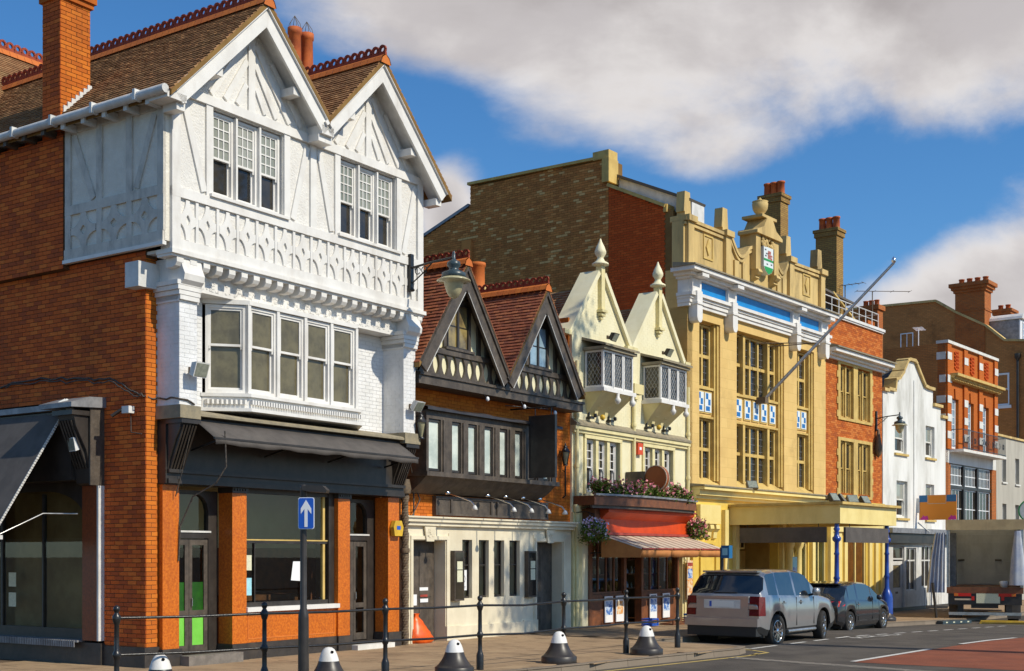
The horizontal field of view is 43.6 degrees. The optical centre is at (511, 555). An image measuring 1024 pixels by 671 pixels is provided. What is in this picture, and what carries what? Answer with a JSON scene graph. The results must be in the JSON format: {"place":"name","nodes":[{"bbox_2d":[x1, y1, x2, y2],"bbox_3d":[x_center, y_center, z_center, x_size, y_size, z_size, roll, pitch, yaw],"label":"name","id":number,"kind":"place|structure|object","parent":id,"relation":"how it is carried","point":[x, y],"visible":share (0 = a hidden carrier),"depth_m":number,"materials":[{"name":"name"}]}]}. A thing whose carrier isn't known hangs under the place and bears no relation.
{"place":"outdoors","nodes":[
{"label":"outdoors","id":0,"kind":"place"},
{"bbox_2d":[0,600,1023,670],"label":"pavement","id":1,"kind":"structure","parent":0,"point":[506,652],"depth_m":24.72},
{"bbox_2d":[148,655,171,670],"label":"bell bollard","id":2,"kind":"object","parent":1,"relation":"on","point":[160,662],"visible":0.93,"depth_m":17.30,"materials":[{"name":"white"}]},
{"bbox_2d":[0,0,451,667],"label":"corner house","id":3,"kind":"structure","parent":1,"relation":"on","point":[238,196],"depth_m":23.02,"materials":[{"name":"paint"}]},
{"bbox_2d":[0,482,81,638],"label":"shop window","id":4,"kind":"structure","parent":3,"relation":"in","point":[72,490],"depth_m":23.17,"materials":[{"name":"black glass"}]},
{"bbox_2d":[0,376,194,404],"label":"wall cable","id":5,"kind":"object","parent":3,"relation":"attached to","point":[46,380],"depth_m":22.24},
{"bbox_2d":[111,406,141,433],"bbox_3d":[-6.507,-2.283,21.667,0.639,0.504,0.162,0,0,25],"label":"security camera","id":6,"kind":"object","parent":3,"relation":"attached to","point":[126,410],"visible":1,"depth_m":21.64,"materials":[{"name":"white metal"}]},
{"bbox_2d":[179,490,217,652],"bbox_3d":[-5.723,0.305,22.730,0.150,2.910,1.230,0,0,34],"label":"shop door","id":7,"kind":"structure","parent":3,"relation":"in","point":[195,598],"depth_m":22.97,"materials":[{"name":"grey wood"}]},
{"bbox_2d":[188,361,209,377],"bbox_3d":[-5.296,-3.103,21.515,0.322,0.244,0.300,0,0,34],"label":"floodlight","id":8,"kind":"object","parent":3,"relation":"attached to","point":[198,369],"visible":1,"depth_m":21.41,"materials":[{"name":"white metal"}]},
{"bbox_2d":[175,431,226,560],"bbox_3d":[-5.297,-1.000,21.727,0.960,2.201,0.223,0,0,17],"label":"hanging cable","id":9,"kind":"object","parent":3,"relation":"hanging from","point":[198,492],"visible":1,"depth_m":21.78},
{"bbox_2d":[213,112,232,198],"bbox_3d":[-5.076,-6.910,22.241,0.110,1.460,0.527,0,0,34],"label":"window","id":10,"kind":"structure","parent":3,"relation":"in","point":[222,125],"depth_m":22.29,"materials":[{"name":"wood"}]},
{"bbox_2d":[205,304,245,392],"bbox_3d":[-5.083,-3.645,22.711,0.701,1.570,0.130,0,0,-14],"label":"window","id":11,"kind":"structure","parent":3,"relation":"in","point":[225,325],"depth_m":22.70,"materials":[{"name":"glass"}]},
{"bbox_2d":[238,121,256,206],"bbox_3d":[-4.758,-6.910,22.709,0.110,1.460,0.527,0,0,34],"label":"window","id":12,"kind":"structure","parent":3,"relation":"in","point":[247,134],"depth_m":22.78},
{"bbox_2d":[251,307,275,396],"bbox_3d":[-4.541,-3.645,23.084,0.130,1.570,0.670,0,0,34],"label":"window","id":13,"kind":"structure","parent":3,"relation":"in","point":[263,322],"depth_m":23.13,"materials":[{"name":"glass"}]},
{"bbox_2d":[261,130,278,213],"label":"window","id":14,"kind":"structure","parent":3,"relation":"in","point":[269,142],"depth_m":23.24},
{"bbox_2d":[247,489,333,606],"bbox_3d":[-4.275,-0.135,24.406,0.140,2.170,2.460,0,0,34],"label":"shop window","id":15,"kind":"structure","parent":3,"relation":"in","point":[326,541],"depth_m":25.19,"materials":[{"name":"glass"}]},
{"bbox_2d":[280,313,302,400],"bbox_3d":[-4.136,-3.645,23.678,0.130,1.570,0.670,0,0,34],"label":"window","id":16,"kind":"structure","parent":3,"relation":"in","point":[291,327],"depth_m":23.73,"materials":[{"name":"glass"}]},
{"bbox_2d":[307,319,328,404],"bbox_3d":[-3.731,-3.645,24.273,0.130,1.570,0.670,0,0,34],"label":"window","id":17,"kind":"structure","parent":3,"relation":"in","point":[317,332],"depth_m":24.33,"materials":[{"name":"glass"}]},
{"bbox_2d":[333,325,353,407],"bbox_3d":[-3.327,-3.645,24.868,0.130,1.570,0.670,0,0,34],"label":"window","id":18,"kind":"structure","parent":3,"relation":"in","point":[343,337],"depth_m":24.92,"materials":[{"name":"glass"}]},
{"bbox_2d":[341,160,355,236],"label":"window","id":19,"kind":"structure","parent":3,"relation":"in","point":[348,171],"depth_m":25.01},
{"bbox_2d":[350,499,373,639],"bbox_3d":[-3.261,0.305,26.353,0.150,2.910,1.190,0,0,34],"label":"shop door","id":20,"kind":"structure","parent":3,"relation":"in","point":[366,540],"depth_m":26.62,"materials":[{"name":"grey wood"}]},
{"bbox_2d":[360,167,373,242],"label":"window","id":21,"kind":"structure","parent":3,"relation":"in","point":[366,176],"depth_m":25.46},
{"bbox_2d":[378,174,391,248],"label":"window","id":22,"kind":"structure","parent":3,"relation":"in","point":[384,183],"depth_m":25.93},
{"bbox_2d":[390,521,403,535],"bbox_3d":[-2.403,-0.560,26.731,0.104,0.320,0.320,0,0,34],"label":"alarm box","id":23,"kind":"object","parent":3,"relation":"attached to","point":[396,528],"visible":1,"depth_m":26.66,"materials":[{"name":"yellow paint"}]},
{"bbox_2d":[415,411,426,438],"bbox_3d":[-1.954,-2.710,26.736,0.282,0.580,0.493,0,0,-36],"label":"pub lantern","id":24,"kind":"object","parent":3,"relation":"attached to","point":[421,421],"visible":0.92,"depth_m":26.59,"materials":[{"name":"black metal"}]},
{"bbox_2d":[408,251,470,298],"bbox_3d":[-1.510,-5.660,25.919,1.515,1.040,0.690,0,0,34],"label":"wall lamp","id":25,"kind":"object","parent":3,"relation":"attached to","point":[453,279],"visible":1,"depth_m":25.61,"materials":[{"name":"black metal"}]},
{"bbox_2d":[298,485,329,670],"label":"one way sign","id":26,"kind":"object","parent":1,"relation":"on","point":[305,512],"visible":1,"depth_m":17.74,"materials":[{"name":"blue"}]},
{"bbox_2d":[314,647,343,670],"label":"bell bollard","id":27,"kind":"object","parent":1,"relation":"on","point":[328,660],"visible":1,"depth_m":18.60,"materials":[{"name":"black"}]},
{"bbox_2d":[112,587,679,670],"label":"pedestrian railing","id":28,"kind":"object","parent":1,"relation":"on","point":[264,613],"visible":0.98,"depth_m":19.68,"materials":[{"name":"black metal"}]},
{"bbox_2d":[412,613,432,643],"bbox_3d":[-2.041,1.585,27.714,0.602,0.650,0.889,0,0,34],"label":"traffic cone","id":29,"kind":"object","parent":1,"relation":"on","point":[420,629],"visible":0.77,"depth_m":27.53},
{"bbox_2d":[435,639,473,670],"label":"bell bollard","id":30,"kind":"object","parent":1,"relation":"on","point":[454,658],"visible":1,"depth_m":20.30,"materials":[{"name":"black"}]},
{"bbox_2d":[399,249,585,643],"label":"pub","id":31,"kind":"structure","parent":1,"relation":"on","point":[485,354],"depth_m":29.34,"materials":[{"name":"stone"}]},
{"bbox_2d":[413,541,433,640],"bbox_3d":[-2.069,0.805,28.103,0.068,2.230,1.110,0,0,34],"label":"door","id":32,"kind":"structure","parent":31,"relation":"in","point":[423,551],"depth_m":28.26,"materials":[{"name":"grey wood"}]},
{"bbox_2d":[429,419,439,470],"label":"window","id":33,"kind":"structure","parent":31,"relation":"in","point":[434,425],"depth_m":27.35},
{"bbox_2d":[447,308,458,348],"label":"window","id":34,"kind":"structure","parent":31,"relation":"in","point":[453,331],"depth_m":28.05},
{"bbox_2d":[452,422,459,472],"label":"window","id":35,"kind":"structure","parent":31,"relation":"in","point":[455,426],"depth_m":27.97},
{"bbox_2d":[450,551,463,600],"bbox_3d":[-1.217,0.460,28.658,0.131,1.120,0.360,0,0,34],"label":"menu case","id":36,"kind":"object","parent":31,"relation":"attached to","point":[456,575],"visible":1,"depth_m":28.55,"materials":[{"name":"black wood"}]},
{"bbox_2d":[459,305,468,350],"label":"window","id":37,"kind":"structure","parent":31,"relation":"in","point":[463,310],"depth_m":28.32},
{"bbox_2d":[462,540,468,597],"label":"window","id":38,"kind":"structure","parent":31,"relation":"in","point":[466,572],"depth_m":29.27,"materials":[{"name":"black glass"}]},
{"bbox_2d":[468,425,475,474],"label":"window","id":39,"kind":"structure","parent":31,"relation":"in","point":[471,428],"depth_m":28.46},
{"bbox_2d":[479,540,485,596],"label":"window","id":40,"kind":"structure","parent":31,"relation":"in","point":[484,541],"depth_m":29.82,"materials":[{"name":"black glass"}]},
{"bbox_2d":[485,427,491,475],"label":"window","id":41,"kind":"structure","parent":31,"relation":"in","point":[488,431],"depth_m":29.00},
{"bbox_2d":[494,540,500,596],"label":"window","id":42,"kind":"structure","parent":31,"relation":"in","point":[499,541],"depth_m":30.34,"materials":[{"name":"black glass"}]},
{"bbox_2d":[500,429,505,476],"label":"window","id":43,"kind":"structure","parent":31,"relation":"in","point":[502,432],"depth_m":29.46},
{"bbox_2d":[509,541,516,595],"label":"window","id":44,"kind":"structure","parent":31,"relation":"in","point":[515,542],"depth_m":30.90,"materials":[{"name":"black glass"}]},
{"bbox_2d":[515,431,520,478],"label":"window","id":45,"kind":"structure","parent":31,"relation":"in","point":[517,434],"depth_m":29.97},
{"bbox_2d":[524,551,536,596],"bbox_3d":[0.458,0.460,31.123,0.131,1.120,0.360,0,0,34],"label":"menu case","id":46,"kind":"object","parent":31,"relation":"attached to","point":[530,573],"visible":1,"depth_m":31.01,"materials":[{"name":"black wood"}]},
{"bbox_2d":[505,405,556,477],"bbox_3d":[0.498,-2.661,30.115,1.222,1.701,0.607,0,0,11],"label":"hanging sign","id":47,"kind":"object","parent":31,"relation":"attached to","point":[542,446],"visible":1,"depth_m":29.92,"materials":[{"name":"wood"}]},
{"bbox_2d":[529,333,538,366],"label":"window","id":48,"kind":"structure","parent":31,"relation":"in","point":[534,353],"depth_m":30.74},
{"bbox_2d":[539,327,547,368],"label":"window","id":49,"kind":"structure","parent":31,"relation":"in","point":[543,333],"depth_m":31.03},
{"bbox_2d":[537,543,551,630],"bbox_3d":[0.668,0.805,32.140,0.062,2.230,1.160,0,0,34],"label":"door","id":50,"kind":"structure","parent":31,"relation":"in","point":[544,550],"depth_m":32.31,"materials":[{"name":"wood"}]},
{"bbox_2d":[560,443,569,497],"bbox_3d":[1.349,-2.137,32.379,0.212,1.406,0.212,0,0,-11],"label":"pub lantern","id":51,"kind":"object","parent":31,"relation":"attached to","point":[565,452],"visible":1,"depth_m":32.34,"materials":[{"name":"black metal"}]},
{"bbox_2d":[541,631,576,664],"bbox_3d":[0.830,1.632,22.600,0.630,0.576,0.630,0,0,0],"label":"bell bollard","id":52,"kind":"object","parent":1,"relation":"on","point":[558,652],"visible":0.96,"depth_m":22.43,"materials":[{"name":"black"}]},
{"bbox_2d":[551,239,719,626],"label":"cream house","id":53,"kind":"structure","parent":1,"relation":"on","point":[633,379],"depth_m":34.84,"materials":[{"name":"beige"}]},
{"bbox_2d":[587,439,592,491],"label":"window","id":54,"kind":"structure","parent":53,"relation":"in","point":[589,442],"depth_m":33.82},
{"bbox_2d":[576,511,610,544],"bbox_3d":[2.065,-0.688,32.505,0.945,0.891,0.850,0,0,-4],"label":"hanging basket","id":55,"kind":"object","parent":53,"relation":"hanging from","point":[592,531],"visible":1,"depth_m":32.36,"materials":[{"name":"green metal"}]},
{"bbox_2d":[585,349,602,387],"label":"window","id":56,"kind":"structure","parent":53,"relation":"in","point":[593,358],"depth_m":33.19,"materials":[{"name":"glass"}]},
{"bbox_2d":[599,441,603,482],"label":"window","id":57,"kind":"structure","parent":53,"relation":"in","point":[601,444],"depth_m":34.30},
{"bbox_2d":[592,543,621,594],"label":"shop window","id":58,"kind":"structure","parent":53,"relation":"in","point":[613,591],"depth_m":34.38,"materials":[{"name":"brown wood"}]},
{"bbox_2d":[603,349,612,387],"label":"window","id":59,"kind":"structure","parent":53,"relation":"in","point":[607,355],"depth_m":33.25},
{"bbox_2d":[608,443,614,493],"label":"window","id":60,"kind":"structure","parent":53,"relation":"in","point":[612,445],"depth_m":34.80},
{"bbox_2d":[613,352,622,389],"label":"window","id":61,"kind":"structure","parent":53,"relation":"in","point":[617,358],"depth_m":33.69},
{"bbox_2d":[623,355,632,392],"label":"window","id":62,"kind":"structure","parent":53,"relation":"in","point":[627,360],"depth_m":34.13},
{"bbox_2d":[574,475,697,513],"bbox_3d":[3.605,-1.643,34.837,1.110,0.876,5.583,0,0,34],"label":"flower box","id":63,"kind":"object","parent":53,"relation":"attached to","point":[638,495],"visible":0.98,"depth_m":33.80,"materials":[{"name":"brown wood"}]},
{"bbox_2d":[626,465,669,490],"bbox_3d":[3.696,-2.080,34.859,1.255,0.710,0.200,0,0,34],"label":"drum sign","id":64,"kind":"object","parent":53,"relation":"attached to","point":[658,475],"visible":0.77,"depth_m":34.68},
{"bbox_2d":[643,364,660,399],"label":"window","id":65,"kind":"structure","parent":53,"relation":"in","point":[651,373],"depth_m":35.81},
{"bbox_2d":[644,557,675,591],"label":"shop window","id":66,"kind":"structure","parent":53,"relation":"in","point":[649,558],"depth_m":36.87,"materials":[{"name":"brown wood"}]},
{"bbox_2d":[661,365,668,399],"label":"window","id":67,"kind":"structure","parent":53,"relation":"in","point":[664,369],"depth_m":35.89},
{"bbox_2d":[669,367,677,401],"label":"window","id":68,"kind":"structure","parent":53,"relation":"in","point":[673,372],"depth_m":36.35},
{"bbox_2d":[678,369,685,403],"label":"window","id":69,"kind":"structure","parent":53,"relation":"in","point":[681,373],"depth_m":36.77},
{"bbox_2d":[686,560,692,598],"bbox_3d":[5.262,0.725,37.893,0.036,1.150,0.360,0,0,34],"label":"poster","id":70,"kind":"object","parent":53,"relation":"attached to","point":[689,575],"visible":0.91,"depth_m":37.84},
{"bbox_2d":[686,514,710,540],"bbox_3d":[5.385,-0.840,37.485,0.776,0.866,0.866,0,0,-16],"label":"hanging basket","id":71,"kind":"object","parent":53,"relation":"hanging from","point":[696,529],"visible":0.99,"depth_m":37.25,"materials":[{"name":"pink metal"}]},
{"bbox_2d":[630,625,662,655],"bbox_3d":[2.570,1.632,24.450,0.630,0.576,0.630,0,0,0],"label":"bell bollard","id":72,"kind":"object","parent":1,"relation":"on","point":[646,644],"visible":0.98,"depth_m":24.28,"materials":[{"name":"black"}]},
{"bbox_2d":[423,149,900,613],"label":"theatre","id":73,"kind":"structure","parent":1,"relation":"on","point":[752,317],"depth_m":41.08,"materials":[{"name":"stone"}]},
{"bbox_2d":[699,324,709,387],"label":"window","id":74,"kind":"structure","parent":73,"relation":"in","point":[704,331],"depth_m":39.74,"materials":[{"name":"stone"}]},
{"bbox_2d":[699,418,709,479],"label":"window","id":75,"kind":"structure","parent":73,"relation":"in","point":[704,424],"depth_m":39.74,"materials":[{"name":"stone"}]},
{"bbox_2d":[737,335,774,400],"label":"window","id":76,"kind":"structure","parent":73,"relation":"in","point":[755,362],"depth_m":42.36,"materials":[{"name":"stone"}]},
{"bbox_2d":[737,424,774,485],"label":"window","id":77,"kind":"structure","parent":73,"relation":"in","point":[755,446],"depth_m":42.36,"materials":[{"name":"stone"}]},
{"bbox_2d":[797,352,804,407],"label":"window","id":78,"kind":"structure","parent":73,"relation":"in","point":[801,368],"depth_m":45.13,"materials":[{"name":"wood"}]},
{"bbox_2d":[797,434,804,488],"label":"window","id":79,"kind":"structure","parent":73,"relation":"in","point":[800,438],"depth_m":45.13,"materials":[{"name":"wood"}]},
{"bbox_2d":[816,542,824,580],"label":"shop window","id":80,"kind":"structure","parent":73,"relation":"in","point":[817,543],"depth_m":45.41,"materials":[{"name":"yellow glass"}]},
{"bbox_2d":[720,545,731,569],"bbox_3d":[5.500,0.825,33.066,0.330,2.150,0.196,0,0,38],"label":"post sign","id":81,"kind":"object","parent":1,"relation":"on","point":[725,551],"visible":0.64,"depth_m":32.99,"materials":[{"name":"blue"}]},
{"bbox_2d":[0,0,1023,316],"label":"sky","id":82,"kind":"structure","parent":0,"point":[902,121],"materials":[{"name":"blue"}]},
{"bbox_2d":[592,615,1023,670],"bbox_3d":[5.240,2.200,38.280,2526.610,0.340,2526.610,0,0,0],"label":"road","id":83,"kind":"structure","parent":0,"point":[833,648],"depth_m":28.14,"materials":[{"name":"asphalt"}]},
{"bbox_2d":[685,569,834,643],"bbox_3d":[6.109,1.230,30.957,2.313,1.800,4.531,0,0,37],"label":"parked car","id":84,"kind":"object","parent":83,"relation":"on","point":[772,606],"visible":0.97,"depth_m":29.48,"materials":[{"name":"silver metal"}]},
{"bbox_2d":[499,611,1023,670],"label":"kerb","id":85,"kind":"structure","parent":83,"relation":"on","point":[638,661],"depth_m":24.61,"materials":[{"name":"concrete"}]},
{"bbox_2d":[731,657,926,670],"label":"sett strip","id":86,"kind":"object","parent":83,"relation":"on","point":[856,666],"visible":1,"depth_m":23.70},
{"bbox_2d":[809,581,888,629],"bbox_3d":[9.645,1.485,37.685,2.072,1.470,4.090,0,0,37],"label":"parked car","id":87,"kind":"object","parent":83,"relation":"on","point":[857,604],"visible":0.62,"depth_m":36.58,"materials":[{"name":"grey metal"}]},
{"bbox_2d":[813,216,896,594],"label":"red brick house","id":88,"kind":"structure","parent":83,"relation":"on","point":[857,365],"depth_m":48.56,"materials":[{"name":"brick"}]},
{"bbox_2d":[841,441,843,492],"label":"window","id":89,"kind":"structure","parent":88,"relation":"in","point":[842,442],"depth_m":47.43,"materials":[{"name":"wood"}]},
{"bbox_2d":[841,366,843,416],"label":"window","id":90,"kind":"structure","parent":88,"relation":"in","point":[842,367],"depth_m":47.43,"materials":[{"name":"wood"}]},
{"bbox_2d":[846,442,849,492],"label":"window","id":91,"kind":"structure","parent":88,"relation":"in","point":[847,443],"depth_m":47.90,"materials":[{"name":"wood"}]},
{"bbox_2d":[846,367,849,417],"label":"window","id":92,"kind":"structure","parent":88,"relation":"in","point":[847,369],"depth_m":47.90,"materials":[{"name":"wood"}]},
{"bbox_2d":[853,543,864,583],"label":"shop window","id":93,"kind":"structure","parent":88,"relation":"in","point":[854,544],"depth_m":48.61,"materials":[{"name":"yellow glass"}]},
{"bbox_2d":[858,444,860,493],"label":"window","id":94,"kind":"structure","parent":88,"relation":"in","point":[859,445],"depth_m":48.69,"materials":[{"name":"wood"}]},
{"bbox_2d":[858,371,860,420],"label":"window","id":95,"kind":"structure","parent":88,"relation":"in","point":[859,372],"depth_m":48.69,"materials":[{"name":"wood"}]},
{"bbox_2d":[863,445,866,494],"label":"window","id":96,"kind":"structure","parent":88,"relation":"in","point":[864,446],"depth_m":49.14,"materials":[{"name":"wood"}]},
{"bbox_2d":[863,372,866,421],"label":"window","id":97,"kind":"structure","parent":88,"relation":"in","point":[864,374],"depth_m":49.14,"materials":[{"name":"wood"}]},
{"bbox_2d":[874,411,906,457],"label":"wall lamp","id":98,"kind":"object","parent":88,"relation":"attached to","point":[899,424],"visible":1,"depth_m":49.44,"materials":[{"name":"black metal"}]},
{"bbox_2d":[857,299,948,611],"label":"white house","id":99,"kind":"structure","parent":83,"relation":"on","point":[913,460],"depth_m":52.58,"materials":[{"name":"paint"}]},
{"bbox_2d":[893,561,901,607],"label":"shop door","id":100,"kind":"structure","parent":99,"relation":"in","point":[897,565],"depth_m":51.28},
{"bbox_2d":[895,428,903,453],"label":"window","id":101,"kind":"structure","parent":99,"relation":"in","point":[899,437],"depth_m":52.03,"materials":[{"name":"white wood"}]},
{"bbox_2d":[897,481,904,517],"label":"window","id":102,"kind":"structure","parent":99,"relation":"in","point":[900,484],"depth_m":52.15,"materials":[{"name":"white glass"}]},
{"bbox_2d":[893,546,931,590],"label":"shop window","id":103,"kind":"structure","parent":99,"relation":"in","point":[897,550],"depth_m":52.61,"materials":[{"name":"glass"}]},
{"bbox_2d":[926,426,931,457],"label":"window","id":104,"kind":"structure","parent":99,"relation":"in","point":[928,429],"depth_m":54.65,"materials":[{"name":"white wood"}]},
{"bbox_2d":[916,494,956,531],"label":"agents board","id":105,"kind":"object","parent":99,"relation":"attached to","point":[936,507],"visible":1,"depth_m":52.53,"materials":[{"name":"orange"}]},
{"bbox_2d":[843,276,1023,438],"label":"brick block","id":106,"kind":"structure","parent":83,"relation":"on","point":[969,321],"depth_m":69.17,"materials":[{"name":"brick"}]},
{"bbox_2d":[858,638,1023,670],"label":"red road surface","id":107,"kind":"object","parent":83,"relation":"on","point":[1005,654],"visible":1,"depth_m":25.34,"materials":[{"name":"asphalt"}]},
{"bbox_2d":[883,340,1006,519],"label":"banded house","id":108,"kind":"structure","parent":83,"relation":"on","point":[962,379],"depth_m":57.66,"materials":[{"name":"orange brick"}]},
{"bbox_2d":[951,464,961,485],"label":"window","id":109,"kind":"structure","parent":108,"relation":"in","point":[955,469],"depth_m":57.13,"materials":[{"name":"white"}]},
{"bbox_2d":[951,488,961,519],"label":"window","id":110,"kind":"structure","parent":108,"relation":"in","point":[953,491],"depth_m":57.40,"materials":[{"name":"white"}]},
{"bbox_2d":[965,467,975,487],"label":"window","id":111,"kind":"structure","parent":108,"relation":"in","point":[969,472],"depth_m":58.60,"materials":[{"name":"white"}]},
{"bbox_2d":[965,490,975,519],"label":"window","id":112,"kind":"structure","parent":108,"relation":"in","point":[969,495],"depth_m":58.60,"materials":[{"name":"white"}]},
{"bbox_2d":[976,468,989,489],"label":"window","id":113,"kind":"structure","parent":108,"relation":"in","point":[984,475],"depth_m":60.24,"materials":[{"name":"white"}]},
{"bbox_2d":[979,492,989,519],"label":"window","id":114,"kind":"structure","parent":108,"relation":"in","point":[984,498],"depth_m":60.27,"materials":[{"name":"white"}]},
{"bbox_2d":[927,519,1023,620],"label":"lorry","id":115,"kind":"object","parent":83,"relation":"on","point":[985,563],"visible":0.99,"depth_m":45.50,"materials":[{"name":"grey metal"}]},
{"bbox_2d":[979,620,1023,624],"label":"ramp","id":116,"kind":"structure","parent":83,"relation":"on","point":[998,622],"depth_m":43.32,"materials":[{"name":"yellow paint"}]},
{"bbox_2d":[996,433,1023,599],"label":"grey house","id":117,"kind":"structure","parent":83,"relation":"on","point":[1009,484],"depth_m":62.95,"materials":[{"name":"paint"}]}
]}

